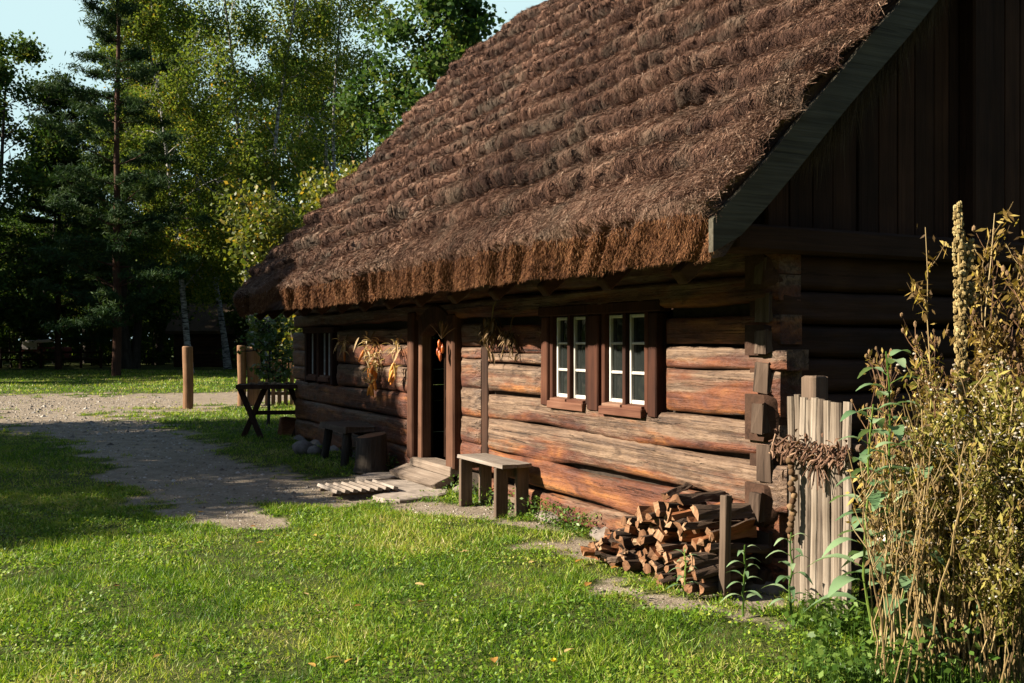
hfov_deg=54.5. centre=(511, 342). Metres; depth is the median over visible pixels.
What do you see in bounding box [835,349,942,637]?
broad leaf plant
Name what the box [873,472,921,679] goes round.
dry stalk
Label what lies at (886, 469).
dry stalk
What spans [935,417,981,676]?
dry stalk
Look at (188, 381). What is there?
wooden post
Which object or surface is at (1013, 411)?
faded flower plant
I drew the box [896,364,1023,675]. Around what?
faded flower plant
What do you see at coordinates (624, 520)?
firewood log
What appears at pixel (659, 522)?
firewood log
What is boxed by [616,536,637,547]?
firewood log
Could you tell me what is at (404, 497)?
flagstone
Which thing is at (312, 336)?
window
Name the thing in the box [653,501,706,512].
firewood log
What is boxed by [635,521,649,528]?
firewood log
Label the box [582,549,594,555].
firewood log
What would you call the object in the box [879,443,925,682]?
dry stalk
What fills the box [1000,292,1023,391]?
golden weed
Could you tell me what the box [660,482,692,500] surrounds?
firewood log
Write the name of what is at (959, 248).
mullein
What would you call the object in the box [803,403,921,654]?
broad leaf plant
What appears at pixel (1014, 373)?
seed head plant
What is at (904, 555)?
dry stalk
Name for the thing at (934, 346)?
seed head plant
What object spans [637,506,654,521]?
firewood log
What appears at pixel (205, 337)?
shed
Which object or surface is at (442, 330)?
pepper bunch
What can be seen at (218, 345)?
door
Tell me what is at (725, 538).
wooden stake
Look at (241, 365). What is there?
wooden post
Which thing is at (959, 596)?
dry stalk
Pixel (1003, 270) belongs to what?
seed head plant
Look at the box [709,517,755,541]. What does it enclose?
firewood log
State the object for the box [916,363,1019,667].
faded flower plant
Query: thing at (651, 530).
firewood log
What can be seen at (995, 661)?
dry stalk
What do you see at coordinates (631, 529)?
firewood log
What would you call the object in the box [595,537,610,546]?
firewood log
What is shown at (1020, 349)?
seed head plant
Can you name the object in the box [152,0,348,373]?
birch tree
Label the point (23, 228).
leafy tree
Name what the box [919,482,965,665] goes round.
dry stalk
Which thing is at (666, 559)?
firewood log
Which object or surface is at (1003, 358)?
golden weed
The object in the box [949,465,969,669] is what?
dry stalk
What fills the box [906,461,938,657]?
dry stalk
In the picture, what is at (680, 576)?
leafy seedling
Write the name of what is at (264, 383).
dried cuttings
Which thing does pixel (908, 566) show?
broad leaf plant
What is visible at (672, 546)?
firewood log
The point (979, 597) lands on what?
broad leaf plant
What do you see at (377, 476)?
flagstone
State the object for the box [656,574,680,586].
firewood log
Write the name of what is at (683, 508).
firewood log
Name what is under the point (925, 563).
dry stalk
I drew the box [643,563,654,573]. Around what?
firewood log
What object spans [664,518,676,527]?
firewood log
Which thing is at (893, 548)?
dry stalk
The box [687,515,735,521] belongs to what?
firewood log
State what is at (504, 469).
bench
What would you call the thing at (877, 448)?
dry stalk
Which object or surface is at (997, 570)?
faded flower plant
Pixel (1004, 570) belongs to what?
faded flower plant
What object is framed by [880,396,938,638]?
dry stalk
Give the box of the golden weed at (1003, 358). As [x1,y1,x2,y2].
[974,344,1023,421]
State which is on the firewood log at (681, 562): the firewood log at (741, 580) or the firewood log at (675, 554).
the firewood log at (675, 554)
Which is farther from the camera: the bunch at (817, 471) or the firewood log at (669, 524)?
the firewood log at (669, 524)
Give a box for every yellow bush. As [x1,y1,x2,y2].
[204,160,352,358]
[293,158,363,225]
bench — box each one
[319,420,374,465]
[457,453,531,517]
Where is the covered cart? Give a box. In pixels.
[22,339,92,365]
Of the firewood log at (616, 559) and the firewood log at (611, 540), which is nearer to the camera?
the firewood log at (616, 559)
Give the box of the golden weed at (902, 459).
[888,422,951,645]
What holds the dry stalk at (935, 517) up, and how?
on the ground at (438, 453)
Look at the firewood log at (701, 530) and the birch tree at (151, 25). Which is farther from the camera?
the birch tree at (151, 25)
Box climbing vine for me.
[233,313,294,424]
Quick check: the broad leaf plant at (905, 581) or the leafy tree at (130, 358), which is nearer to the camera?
the broad leaf plant at (905, 581)
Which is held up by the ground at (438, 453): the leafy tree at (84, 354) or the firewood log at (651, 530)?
the leafy tree at (84, 354)
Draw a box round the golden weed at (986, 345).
[969,320,1023,624]
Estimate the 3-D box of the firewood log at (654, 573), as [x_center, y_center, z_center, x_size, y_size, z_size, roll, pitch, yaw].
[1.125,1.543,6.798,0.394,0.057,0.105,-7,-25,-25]
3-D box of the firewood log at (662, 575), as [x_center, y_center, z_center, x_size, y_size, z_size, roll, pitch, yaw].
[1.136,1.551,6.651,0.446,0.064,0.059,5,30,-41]
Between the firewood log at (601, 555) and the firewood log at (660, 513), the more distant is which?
the firewood log at (601, 555)
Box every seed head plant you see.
[850,348,900,615]
[865,348,936,630]
[870,329,942,613]
[873,346,942,627]
[900,312,954,610]
[912,334,988,643]
[934,250,1023,653]
[957,264,1023,431]
[962,225,1023,374]
[976,324,1023,404]
[984,351,1023,651]
[986,269,1023,439]
[1005,327,1023,406]
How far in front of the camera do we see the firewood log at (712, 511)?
6.36 m
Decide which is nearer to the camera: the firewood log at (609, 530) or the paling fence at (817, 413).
the paling fence at (817, 413)
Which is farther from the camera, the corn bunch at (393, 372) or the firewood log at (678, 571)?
the corn bunch at (393, 372)
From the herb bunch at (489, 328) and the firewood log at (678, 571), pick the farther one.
the herb bunch at (489, 328)
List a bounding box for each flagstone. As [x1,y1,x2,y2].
[355,472,398,481]
[363,480,425,492]
[372,493,424,502]
[387,486,448,498]
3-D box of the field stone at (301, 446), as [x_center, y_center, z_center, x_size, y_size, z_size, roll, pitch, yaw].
[-3.021,1.523,14.376,0.299,0.267,0.328,0,0,-23]
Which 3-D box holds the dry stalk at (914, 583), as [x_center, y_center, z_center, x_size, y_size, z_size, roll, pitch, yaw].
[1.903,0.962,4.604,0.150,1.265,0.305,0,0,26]
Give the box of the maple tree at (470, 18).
[324,0,506,150]
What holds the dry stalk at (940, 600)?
on the ground at (438, 453)
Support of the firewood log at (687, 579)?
on the path
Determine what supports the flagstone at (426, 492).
on the path
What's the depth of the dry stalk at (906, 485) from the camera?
5.05 m
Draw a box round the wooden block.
[277,416,296,435]
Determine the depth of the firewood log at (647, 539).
6.75 m
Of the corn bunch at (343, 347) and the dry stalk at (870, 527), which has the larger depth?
the corn bunch at (343, 347)
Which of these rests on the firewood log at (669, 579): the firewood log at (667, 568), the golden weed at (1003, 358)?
the firewood log at (667, 568)
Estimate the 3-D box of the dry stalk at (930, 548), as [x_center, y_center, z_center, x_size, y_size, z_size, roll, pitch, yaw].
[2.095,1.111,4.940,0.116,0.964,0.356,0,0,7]
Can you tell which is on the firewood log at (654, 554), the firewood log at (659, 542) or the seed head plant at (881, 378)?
the firewood log at (659, 542)
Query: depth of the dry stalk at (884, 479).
5.31 m
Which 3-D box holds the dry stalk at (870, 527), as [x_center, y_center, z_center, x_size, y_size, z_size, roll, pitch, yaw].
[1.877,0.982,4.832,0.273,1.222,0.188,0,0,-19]
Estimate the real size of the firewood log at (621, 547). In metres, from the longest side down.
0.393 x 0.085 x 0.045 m
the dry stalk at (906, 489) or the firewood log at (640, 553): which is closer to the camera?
the dry stalk at (906, 489)
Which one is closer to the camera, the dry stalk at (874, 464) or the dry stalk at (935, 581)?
the dry stalk at (874, 464)
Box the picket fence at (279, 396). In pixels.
[264,359,297,405]
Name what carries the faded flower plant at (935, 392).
on the ground at (438, 453)
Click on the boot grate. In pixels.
(353, 488)
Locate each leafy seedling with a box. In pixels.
[666,548,699,596]
[720,545,761,616]
[764,533,812,626]
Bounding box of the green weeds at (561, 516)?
[338,445,600,538]
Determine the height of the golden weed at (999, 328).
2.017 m
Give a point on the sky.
(55, 23)
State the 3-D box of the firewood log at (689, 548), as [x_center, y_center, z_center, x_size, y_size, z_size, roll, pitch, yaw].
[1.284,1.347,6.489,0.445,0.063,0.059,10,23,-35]
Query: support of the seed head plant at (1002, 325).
on the ground at (438, 453)
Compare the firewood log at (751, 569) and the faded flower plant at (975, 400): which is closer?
the faded flower plant at (975, 400)
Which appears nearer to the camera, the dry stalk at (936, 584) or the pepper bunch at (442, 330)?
the dry stalk at (936, 584)
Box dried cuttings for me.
[248,381,292,384]
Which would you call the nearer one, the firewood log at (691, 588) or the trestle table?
the firewood log at (691, 588)
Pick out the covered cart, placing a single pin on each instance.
(30, 344)
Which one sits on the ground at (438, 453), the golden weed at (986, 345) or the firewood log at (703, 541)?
the golden weed at (986, 345)
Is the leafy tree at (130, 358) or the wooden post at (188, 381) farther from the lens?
the leafy tree at (130, 358)
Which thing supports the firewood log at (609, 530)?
on the firewood log
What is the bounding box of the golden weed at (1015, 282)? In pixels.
[996,231,1023,395]
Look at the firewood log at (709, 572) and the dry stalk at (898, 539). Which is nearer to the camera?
the dry stalk at (898, 539)
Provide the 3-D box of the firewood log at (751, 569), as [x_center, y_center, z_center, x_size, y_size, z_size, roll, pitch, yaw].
[1.387,1.483,6.329,0.445,0.078,0.088,-4,-34,-27]
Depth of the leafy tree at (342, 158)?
68.34 m
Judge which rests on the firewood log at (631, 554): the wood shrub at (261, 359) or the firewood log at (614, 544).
the firewood log at (614, 544)
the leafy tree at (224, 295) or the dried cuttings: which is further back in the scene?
the leafy tree at (224, 295)
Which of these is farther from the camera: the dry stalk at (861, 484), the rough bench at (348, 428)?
the rough bench at (348, 428)
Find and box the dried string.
[786,448,797,542]
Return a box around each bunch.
[333,334,349,361]
[353,331,382,378]
[362,347,382,396]
[383,334,403,384]
[434,320,454,361]
[479,301,502,364]
[497,315,518,362]
[802,454,828,492]
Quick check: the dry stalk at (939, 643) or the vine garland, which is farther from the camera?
the vine garland
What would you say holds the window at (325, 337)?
in the log house
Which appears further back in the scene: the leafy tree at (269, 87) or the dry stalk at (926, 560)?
the leafy tree at (269, 87)
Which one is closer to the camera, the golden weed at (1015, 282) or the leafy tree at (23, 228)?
the golden weed at (1015, 282)
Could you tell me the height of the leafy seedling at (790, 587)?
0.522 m
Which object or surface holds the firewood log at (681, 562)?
on the firewood log at (678, 571)
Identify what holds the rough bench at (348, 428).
on the ground at (438, 453)
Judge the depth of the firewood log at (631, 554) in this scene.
6.94 m
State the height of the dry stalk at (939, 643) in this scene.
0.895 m
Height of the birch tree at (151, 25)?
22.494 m
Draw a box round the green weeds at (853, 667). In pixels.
[771,575,1023,682]
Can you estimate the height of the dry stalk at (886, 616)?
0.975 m
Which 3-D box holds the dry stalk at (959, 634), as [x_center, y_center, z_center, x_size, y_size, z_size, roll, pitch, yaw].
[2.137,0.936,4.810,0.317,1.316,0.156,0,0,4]
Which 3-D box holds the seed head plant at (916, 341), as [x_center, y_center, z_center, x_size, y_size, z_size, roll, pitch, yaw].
[2.237,0.770,5.079,0.363,1.646,0.566,0,0,22]
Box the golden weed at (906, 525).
[881,451,940,600]
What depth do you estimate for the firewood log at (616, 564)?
7.02 m
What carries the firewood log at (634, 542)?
on the firewood log
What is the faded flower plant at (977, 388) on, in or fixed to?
on the ground at (438, 453)
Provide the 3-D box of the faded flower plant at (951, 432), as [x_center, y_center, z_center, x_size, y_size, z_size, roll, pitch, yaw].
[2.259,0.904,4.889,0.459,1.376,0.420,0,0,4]
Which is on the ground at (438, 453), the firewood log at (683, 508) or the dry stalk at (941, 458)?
the dry stalk at (941, 458)
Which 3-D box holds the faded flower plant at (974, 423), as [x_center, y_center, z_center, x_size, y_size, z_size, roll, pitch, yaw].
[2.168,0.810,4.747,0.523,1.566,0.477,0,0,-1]
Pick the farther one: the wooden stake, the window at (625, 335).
the window at (625, 335)
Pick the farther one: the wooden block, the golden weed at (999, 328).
the wooden block
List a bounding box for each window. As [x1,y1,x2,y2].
[306,333,315,380]
[318,333,341,381]
[547,315,588,410]
[598,312,664,417]
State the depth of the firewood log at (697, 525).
6.38 m
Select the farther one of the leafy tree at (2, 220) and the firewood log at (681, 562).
the leafy tree at (2, 220)
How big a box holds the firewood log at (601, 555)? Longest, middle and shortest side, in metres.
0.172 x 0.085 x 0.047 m
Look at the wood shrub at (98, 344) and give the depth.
84.67 m
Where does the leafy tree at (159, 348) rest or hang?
on the ground at (438, 453)
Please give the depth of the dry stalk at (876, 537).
4.84 m
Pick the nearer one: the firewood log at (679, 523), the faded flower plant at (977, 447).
the faded flower plant at (977, 447)
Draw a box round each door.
[215,338,230,365]
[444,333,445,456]
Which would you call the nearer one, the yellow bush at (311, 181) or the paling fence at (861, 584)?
the paling fence at (861, 584)
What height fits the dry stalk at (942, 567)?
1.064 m
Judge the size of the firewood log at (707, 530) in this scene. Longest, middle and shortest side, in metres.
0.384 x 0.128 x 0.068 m
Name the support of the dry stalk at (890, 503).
on the ground at (438, 453)
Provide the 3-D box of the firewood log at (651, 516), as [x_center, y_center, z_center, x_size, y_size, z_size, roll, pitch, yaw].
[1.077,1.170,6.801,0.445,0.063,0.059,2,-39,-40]
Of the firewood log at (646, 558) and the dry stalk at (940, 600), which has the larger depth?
the firewood log at (646, 558)
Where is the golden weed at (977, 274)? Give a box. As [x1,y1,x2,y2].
[905,202,1022,651]
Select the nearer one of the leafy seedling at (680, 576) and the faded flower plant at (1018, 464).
the faded flower plant at (1018, 464)
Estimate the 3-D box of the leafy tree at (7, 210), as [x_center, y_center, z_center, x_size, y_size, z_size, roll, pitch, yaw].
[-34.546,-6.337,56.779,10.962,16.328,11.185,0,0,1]
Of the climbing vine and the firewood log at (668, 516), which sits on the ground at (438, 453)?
the climbing vine
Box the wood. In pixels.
[0,201,443,362]
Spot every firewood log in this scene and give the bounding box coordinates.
[580,546,599,559]
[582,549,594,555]
[590,541,598,547]
[594,548,616,554]
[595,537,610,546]
[595,550,615,558]
[598,544,615,552]
[604,528,614,535]
[606,556,622,563]
[608,538,621,544]
[609,555,622,566]
[611,542,635,549]
[613,531,635,538]
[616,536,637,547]
[617,548,642,560]
[618,545,637,552]
[620,516,636,525]
[622,548,627,554]
[622,559,642,571]
[624,524,638,534]
[627,518,636,525]
[632,538,644,545]
[632,538,646,548]
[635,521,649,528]
[635,550,643,558]
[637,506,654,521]
[637,534,657,544]
[639,529,648,535]
[641,554,651,563]
[643,544,655,554]
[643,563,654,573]
[645,512,663,519]
[648,524,656,534]
[648,546,662,560]
[649,560,670,572]
[650,571,663,578]
[652,518,677,530]
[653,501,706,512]
[654,529,678,541]
[655,540,678,545]
[656,509,665,516]
[656,540,684,551]
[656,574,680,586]
[658,541,690,551]
[658,572,675,578]
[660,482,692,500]
[662,548,682,563]
[664,502,703,511]
[664,508,678,522]
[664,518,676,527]
[664,530,678,537]
[664,564,676,572]
[669,490,727,505]
[669,549,689,558]
[671,502,719,519]
[673,517,687,536]
[675,563,683,576]
[678,505,692,511]
[678,530,705,541]
[678,555,690,568]
[679,569,692,577]
[680,577,693,584]
[682,520,741,530]
[683,544,694,552]
[683,582,701,593]
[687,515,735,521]
[689,552,746,568]
[689,563,735,571]
[690,503,754,520]
[690,579,742,582]
[691,535,750,551]
[691,556,753,579]
[692,519,731,533]
[697,535,712,545]
[699,565,757,582]
[699,581,742,595]
[704,542,769,554]
[705,527,716,534]
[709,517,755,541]
[714,525,756,542]
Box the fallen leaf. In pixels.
[489,657,497,662]
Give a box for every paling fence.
[787,375,864,617]
[859,429,914,607]
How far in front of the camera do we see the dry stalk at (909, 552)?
4.70 m
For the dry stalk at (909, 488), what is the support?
on the ground at (438, 453)
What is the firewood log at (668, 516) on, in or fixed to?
on the firewood log
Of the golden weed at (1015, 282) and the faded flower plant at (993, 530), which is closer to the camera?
the faded flower plant at (993, 530)
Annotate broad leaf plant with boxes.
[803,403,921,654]
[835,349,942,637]
[873,440,955,653]
[875,473,960,658]
[972,524,1002,662]
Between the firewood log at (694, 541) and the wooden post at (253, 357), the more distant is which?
the wooden post at (253, 357)
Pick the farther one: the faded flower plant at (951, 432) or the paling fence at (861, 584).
the paling fence at (861, 584)
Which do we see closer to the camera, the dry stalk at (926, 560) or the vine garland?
the dry stalk at (926, 560)
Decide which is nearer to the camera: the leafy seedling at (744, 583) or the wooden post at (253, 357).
the leafy seedling at (744, 583)
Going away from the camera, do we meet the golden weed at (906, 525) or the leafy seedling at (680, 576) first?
the golden weed at (906, 525)
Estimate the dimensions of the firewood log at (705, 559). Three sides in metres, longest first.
0.384 x 0.128 x 0.068 m
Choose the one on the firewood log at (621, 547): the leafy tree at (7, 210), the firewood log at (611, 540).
the firewood log at (611, 540)
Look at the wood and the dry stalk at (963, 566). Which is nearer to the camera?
the dry stalk at (963, 566)
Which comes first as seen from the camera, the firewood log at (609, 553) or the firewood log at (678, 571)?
the firewood log at (678, 571)
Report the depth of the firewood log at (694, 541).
6.39 m
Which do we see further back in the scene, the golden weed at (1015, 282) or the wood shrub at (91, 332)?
the wood shrub at (91, 332)
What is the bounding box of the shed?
[165,303,271,366]
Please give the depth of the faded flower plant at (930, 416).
4.93 m
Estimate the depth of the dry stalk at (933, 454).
5.18 m
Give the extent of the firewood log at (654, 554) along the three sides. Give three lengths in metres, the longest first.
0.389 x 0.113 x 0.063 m
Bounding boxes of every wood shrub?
[0,282,17,365]
[0,291,66,367]
[15,296,110,361]
[61,305,131,365]
[215,293,289,367]
[245,311,301,368]
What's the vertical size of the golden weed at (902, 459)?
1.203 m
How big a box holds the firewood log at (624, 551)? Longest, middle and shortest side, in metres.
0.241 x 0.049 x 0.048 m
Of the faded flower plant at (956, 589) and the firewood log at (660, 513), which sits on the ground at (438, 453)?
the faded flower plant at (956, 589)
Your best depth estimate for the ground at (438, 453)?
6.26 m
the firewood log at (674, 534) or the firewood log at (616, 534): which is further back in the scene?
the firewood log at (616, 534)
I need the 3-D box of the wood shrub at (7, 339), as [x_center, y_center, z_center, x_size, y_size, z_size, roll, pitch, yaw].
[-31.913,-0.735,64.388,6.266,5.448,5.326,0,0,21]
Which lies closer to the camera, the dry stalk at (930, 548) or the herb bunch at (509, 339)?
the dry stalk at (930, 548)
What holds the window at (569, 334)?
in the log house
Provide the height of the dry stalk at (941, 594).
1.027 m
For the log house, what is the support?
on the ground at (438, 453)
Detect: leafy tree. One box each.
[0,29,101,329]
[0,147,113,364]
[0,170,22,233]
[0,195,40,278]
[14,147,151,362]
[32,85,214,368]
[84,82,251,364]
[127,123,292,302]
[180,45,375,287]
[254,84,400,219]
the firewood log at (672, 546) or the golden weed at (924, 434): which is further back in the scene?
the firewood log at (672, 546)
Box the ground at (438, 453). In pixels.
[0,353,1023,682]
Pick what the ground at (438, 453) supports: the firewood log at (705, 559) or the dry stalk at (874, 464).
the dry stalk at (874, 464)
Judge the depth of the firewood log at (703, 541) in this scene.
6.27 m
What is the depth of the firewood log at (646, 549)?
6.84 m
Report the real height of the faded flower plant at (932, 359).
1.651 m
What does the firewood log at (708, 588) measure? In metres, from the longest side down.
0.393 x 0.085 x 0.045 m
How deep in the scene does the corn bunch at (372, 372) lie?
12.98 m
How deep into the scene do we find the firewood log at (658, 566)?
6.64 m
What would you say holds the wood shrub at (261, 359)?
on the ground at (438, 453)
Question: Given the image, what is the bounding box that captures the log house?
[232,0,1023,594]
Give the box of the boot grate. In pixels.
[317,479,397,496]
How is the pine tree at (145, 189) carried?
on the ground at (438, 453)
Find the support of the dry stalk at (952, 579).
on the ground at (438, 453)
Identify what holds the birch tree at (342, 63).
on the ground at (438, 453)
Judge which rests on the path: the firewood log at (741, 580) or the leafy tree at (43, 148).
the firewood log at (741, 580)
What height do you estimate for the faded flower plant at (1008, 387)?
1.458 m
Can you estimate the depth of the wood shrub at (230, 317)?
64.86 m
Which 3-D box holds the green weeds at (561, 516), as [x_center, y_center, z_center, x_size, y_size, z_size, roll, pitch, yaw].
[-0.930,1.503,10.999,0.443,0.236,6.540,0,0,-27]
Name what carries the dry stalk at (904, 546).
on the ground at (438, 453)
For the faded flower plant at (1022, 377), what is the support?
on the ground at (438, 453)
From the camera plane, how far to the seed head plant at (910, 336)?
5.46 m
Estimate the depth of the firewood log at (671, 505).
6.63 m
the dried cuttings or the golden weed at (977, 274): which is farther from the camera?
the dried cuttings
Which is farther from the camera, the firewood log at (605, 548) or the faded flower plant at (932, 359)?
the firewood log at (605, 548)
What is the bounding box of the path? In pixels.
[0,391,776,619]
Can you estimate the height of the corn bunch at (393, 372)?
0.630 m
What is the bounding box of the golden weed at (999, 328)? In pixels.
[976,264,1023,392]
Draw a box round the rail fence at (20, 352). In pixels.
[0,349,102,367]
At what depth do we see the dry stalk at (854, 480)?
5.31 m
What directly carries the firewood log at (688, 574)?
on the firewood log at (687, 579)
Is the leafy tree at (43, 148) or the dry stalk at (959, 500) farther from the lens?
the leafy tree at (43, 148)
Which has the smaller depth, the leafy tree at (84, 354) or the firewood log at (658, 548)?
the firewood log at (658, 548)
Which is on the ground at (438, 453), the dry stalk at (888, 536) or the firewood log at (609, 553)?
the dry stalk at (888, 536)
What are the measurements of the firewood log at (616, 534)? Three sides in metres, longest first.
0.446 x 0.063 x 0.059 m
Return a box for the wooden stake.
[718,494,731,600]
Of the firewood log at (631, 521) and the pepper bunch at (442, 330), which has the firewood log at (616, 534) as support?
the firewood log at (631, 521)
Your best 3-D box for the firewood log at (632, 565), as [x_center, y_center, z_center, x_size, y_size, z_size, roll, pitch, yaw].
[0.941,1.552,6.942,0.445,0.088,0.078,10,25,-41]
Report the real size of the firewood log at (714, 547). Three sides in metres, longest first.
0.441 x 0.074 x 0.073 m
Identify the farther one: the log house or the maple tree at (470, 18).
the maple tree at (470, 18)
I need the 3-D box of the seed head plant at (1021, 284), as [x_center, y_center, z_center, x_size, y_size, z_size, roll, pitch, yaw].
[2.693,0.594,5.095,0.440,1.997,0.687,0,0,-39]
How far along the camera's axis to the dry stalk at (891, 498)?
5.20 m
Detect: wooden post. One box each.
[182,346,193,408]
[237,345,245,405]
[246,347,260,405]
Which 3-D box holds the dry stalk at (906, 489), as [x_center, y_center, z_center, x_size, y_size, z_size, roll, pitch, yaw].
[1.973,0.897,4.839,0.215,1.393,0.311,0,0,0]
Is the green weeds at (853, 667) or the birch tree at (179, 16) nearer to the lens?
the green weeds at (853, 667)
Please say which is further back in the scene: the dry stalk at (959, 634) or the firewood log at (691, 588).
the firewood log at (691, 588)
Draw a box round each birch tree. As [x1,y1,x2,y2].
[77,0,256,373]
[99,0,265,368]
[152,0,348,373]
[241,0,404,226]
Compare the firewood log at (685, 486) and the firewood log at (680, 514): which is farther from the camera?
the firewood log at (685, 486)
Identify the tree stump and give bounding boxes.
[353,432,388,473]
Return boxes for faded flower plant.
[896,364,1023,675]
[907,353,1023,603]
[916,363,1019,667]
[918,403,997,636]
[920,332,1019,637]
[920,349,1023,680]
[925,380,1023,682]
[925,389,987,661]
[929,439,1009,670]
[941,405,1023,682]
[947,357,1023,682]
[950,391,1023,676]
[954,415,1023,680]
[963,461,1023,682]
[967,390,1023,633]
[970,381,1011,631]
[976,411,1023,664]
[979,364,1023,649]
[980,405,1023,682]
[981,395,1023,677]
[981,402,1023,585]
[983,371,1023,663]
[998,375,1023,425]
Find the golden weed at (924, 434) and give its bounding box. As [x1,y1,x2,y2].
[907,397,955,606]
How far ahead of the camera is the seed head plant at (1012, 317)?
5.21 m
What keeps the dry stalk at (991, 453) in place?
on the ground at (438, 453)
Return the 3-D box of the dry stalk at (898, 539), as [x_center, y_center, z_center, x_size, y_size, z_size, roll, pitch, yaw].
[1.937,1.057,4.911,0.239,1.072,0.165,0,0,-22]
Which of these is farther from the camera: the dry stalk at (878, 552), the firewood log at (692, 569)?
the firewood log at (692, 569)
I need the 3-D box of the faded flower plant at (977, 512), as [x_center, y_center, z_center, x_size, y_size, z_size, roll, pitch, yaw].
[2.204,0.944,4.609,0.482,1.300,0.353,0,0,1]
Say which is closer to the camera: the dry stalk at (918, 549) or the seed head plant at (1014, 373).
the dry stalk at (918, 549)
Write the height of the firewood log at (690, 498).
0.072 m
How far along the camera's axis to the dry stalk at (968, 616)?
4.84 m
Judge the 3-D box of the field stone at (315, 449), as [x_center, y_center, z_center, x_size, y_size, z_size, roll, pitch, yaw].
[-2.811,1.546,14.195,0.216,0.179,0.213,0,0,-25]
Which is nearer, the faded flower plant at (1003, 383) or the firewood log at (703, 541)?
the faded flower plant at (1003, 383)
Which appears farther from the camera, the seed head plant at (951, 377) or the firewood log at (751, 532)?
the firewood log at (751, 532)
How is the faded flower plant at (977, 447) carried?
on the ground at (438, 453)
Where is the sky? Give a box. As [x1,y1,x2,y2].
[0,0,545,338]
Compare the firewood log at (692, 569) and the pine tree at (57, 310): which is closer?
the firewood log at (692, 569)
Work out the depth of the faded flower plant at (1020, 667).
4.55 m
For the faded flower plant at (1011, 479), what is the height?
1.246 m
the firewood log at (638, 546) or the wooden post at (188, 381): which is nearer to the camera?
the firewood log at (638, 546)
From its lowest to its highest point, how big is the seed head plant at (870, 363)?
1.570 m
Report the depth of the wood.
85.22 m
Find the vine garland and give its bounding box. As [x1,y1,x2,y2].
[768,429,852,478]
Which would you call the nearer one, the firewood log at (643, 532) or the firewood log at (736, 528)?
the firewood log at (736, 528)
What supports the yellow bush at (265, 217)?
on the ground at (438, 453)
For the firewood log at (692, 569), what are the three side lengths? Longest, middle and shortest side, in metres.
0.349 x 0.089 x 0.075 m
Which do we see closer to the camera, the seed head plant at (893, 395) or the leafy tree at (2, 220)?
the seed head plant at (893, 395)
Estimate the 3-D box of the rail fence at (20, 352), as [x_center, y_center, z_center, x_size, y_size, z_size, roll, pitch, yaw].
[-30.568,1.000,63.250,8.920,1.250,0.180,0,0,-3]
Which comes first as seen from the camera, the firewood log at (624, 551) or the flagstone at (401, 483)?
the firewood log at (624, 551)
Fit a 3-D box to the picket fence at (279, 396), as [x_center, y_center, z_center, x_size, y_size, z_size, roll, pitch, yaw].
[-5.000,1.051,25.628,2.800,1.278,0.094,0,0,0]
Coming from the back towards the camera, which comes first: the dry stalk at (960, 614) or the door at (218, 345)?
the door at (218, 345)
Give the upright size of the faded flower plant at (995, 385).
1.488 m
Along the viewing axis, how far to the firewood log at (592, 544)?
7.19 m
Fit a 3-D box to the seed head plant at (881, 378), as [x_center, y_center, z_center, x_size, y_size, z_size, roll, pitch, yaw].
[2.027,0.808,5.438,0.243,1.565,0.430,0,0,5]
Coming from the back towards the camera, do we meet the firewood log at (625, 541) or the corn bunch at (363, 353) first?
the corn bunch at (363, 353)
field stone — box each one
[292,439,313,453]
[307,445,321,454]
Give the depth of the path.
12.28 m
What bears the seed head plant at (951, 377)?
on the ground at (438, 453)
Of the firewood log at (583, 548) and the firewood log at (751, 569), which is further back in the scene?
the firewood log at (583, 548)
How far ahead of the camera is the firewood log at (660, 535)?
6.68 m
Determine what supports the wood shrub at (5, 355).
on the ground at (438, 453)
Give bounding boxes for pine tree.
[0,91,112,369]
[19,0,217,375]
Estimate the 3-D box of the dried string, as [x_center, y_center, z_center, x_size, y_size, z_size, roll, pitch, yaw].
[1.676,0.915,5.969,0.070,0.570,0.069,0,0,39]
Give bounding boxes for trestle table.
[236,383,297,437]
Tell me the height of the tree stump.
0.485 m
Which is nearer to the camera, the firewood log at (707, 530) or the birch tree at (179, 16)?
the firewood log at (707, 530)
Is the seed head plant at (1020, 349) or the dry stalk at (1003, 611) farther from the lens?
the seed head plant at (1020, 349)
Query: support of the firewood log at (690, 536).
on the firewood log
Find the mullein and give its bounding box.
[919,200,995,628]
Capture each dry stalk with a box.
[845,460,895,681]
[847,440,886,592]
[854,448,895,626]
[858,465,903,665]
[860,425,911,645]
[861,439,910,621]
[862,472,913,629]
[864,480,909,676]
[866,477,912,627]
[867,435,905,619]
[868,404,915,657]
[868,420,927,657]
[872,443,914,641]
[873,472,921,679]
[875,447,937,670]
[877,432,915,658]
[878,457,930,663]
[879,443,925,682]
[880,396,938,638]
[880,446,933,609]
[883,474,950,647]
[884,386,933,658]
[887,477,949,658]
[890,442,917,603]
[891,438,966,656]
[893,481,934,682]
[894,435,921,614]
[895,397,961,679]
[903,410,962,561]
[905,414,937,682]
[906,438,983,682]
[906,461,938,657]
[908,478,954,630]
[909,491,952,671]
[915,447,975,668]
[918,504,943,653]
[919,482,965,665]
[921,481,951,635]
[922,401,964,658]
[922,482,950,657]
[923,462,942,648]
[931,478,976,682]
[932,523,946,641]
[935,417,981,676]
[949,412,974,670]
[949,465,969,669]
[950,424,993,679]
[954,414,1014,682]
[956,494,983,645]
[975,514,997,677]
[981,460,1023,682]

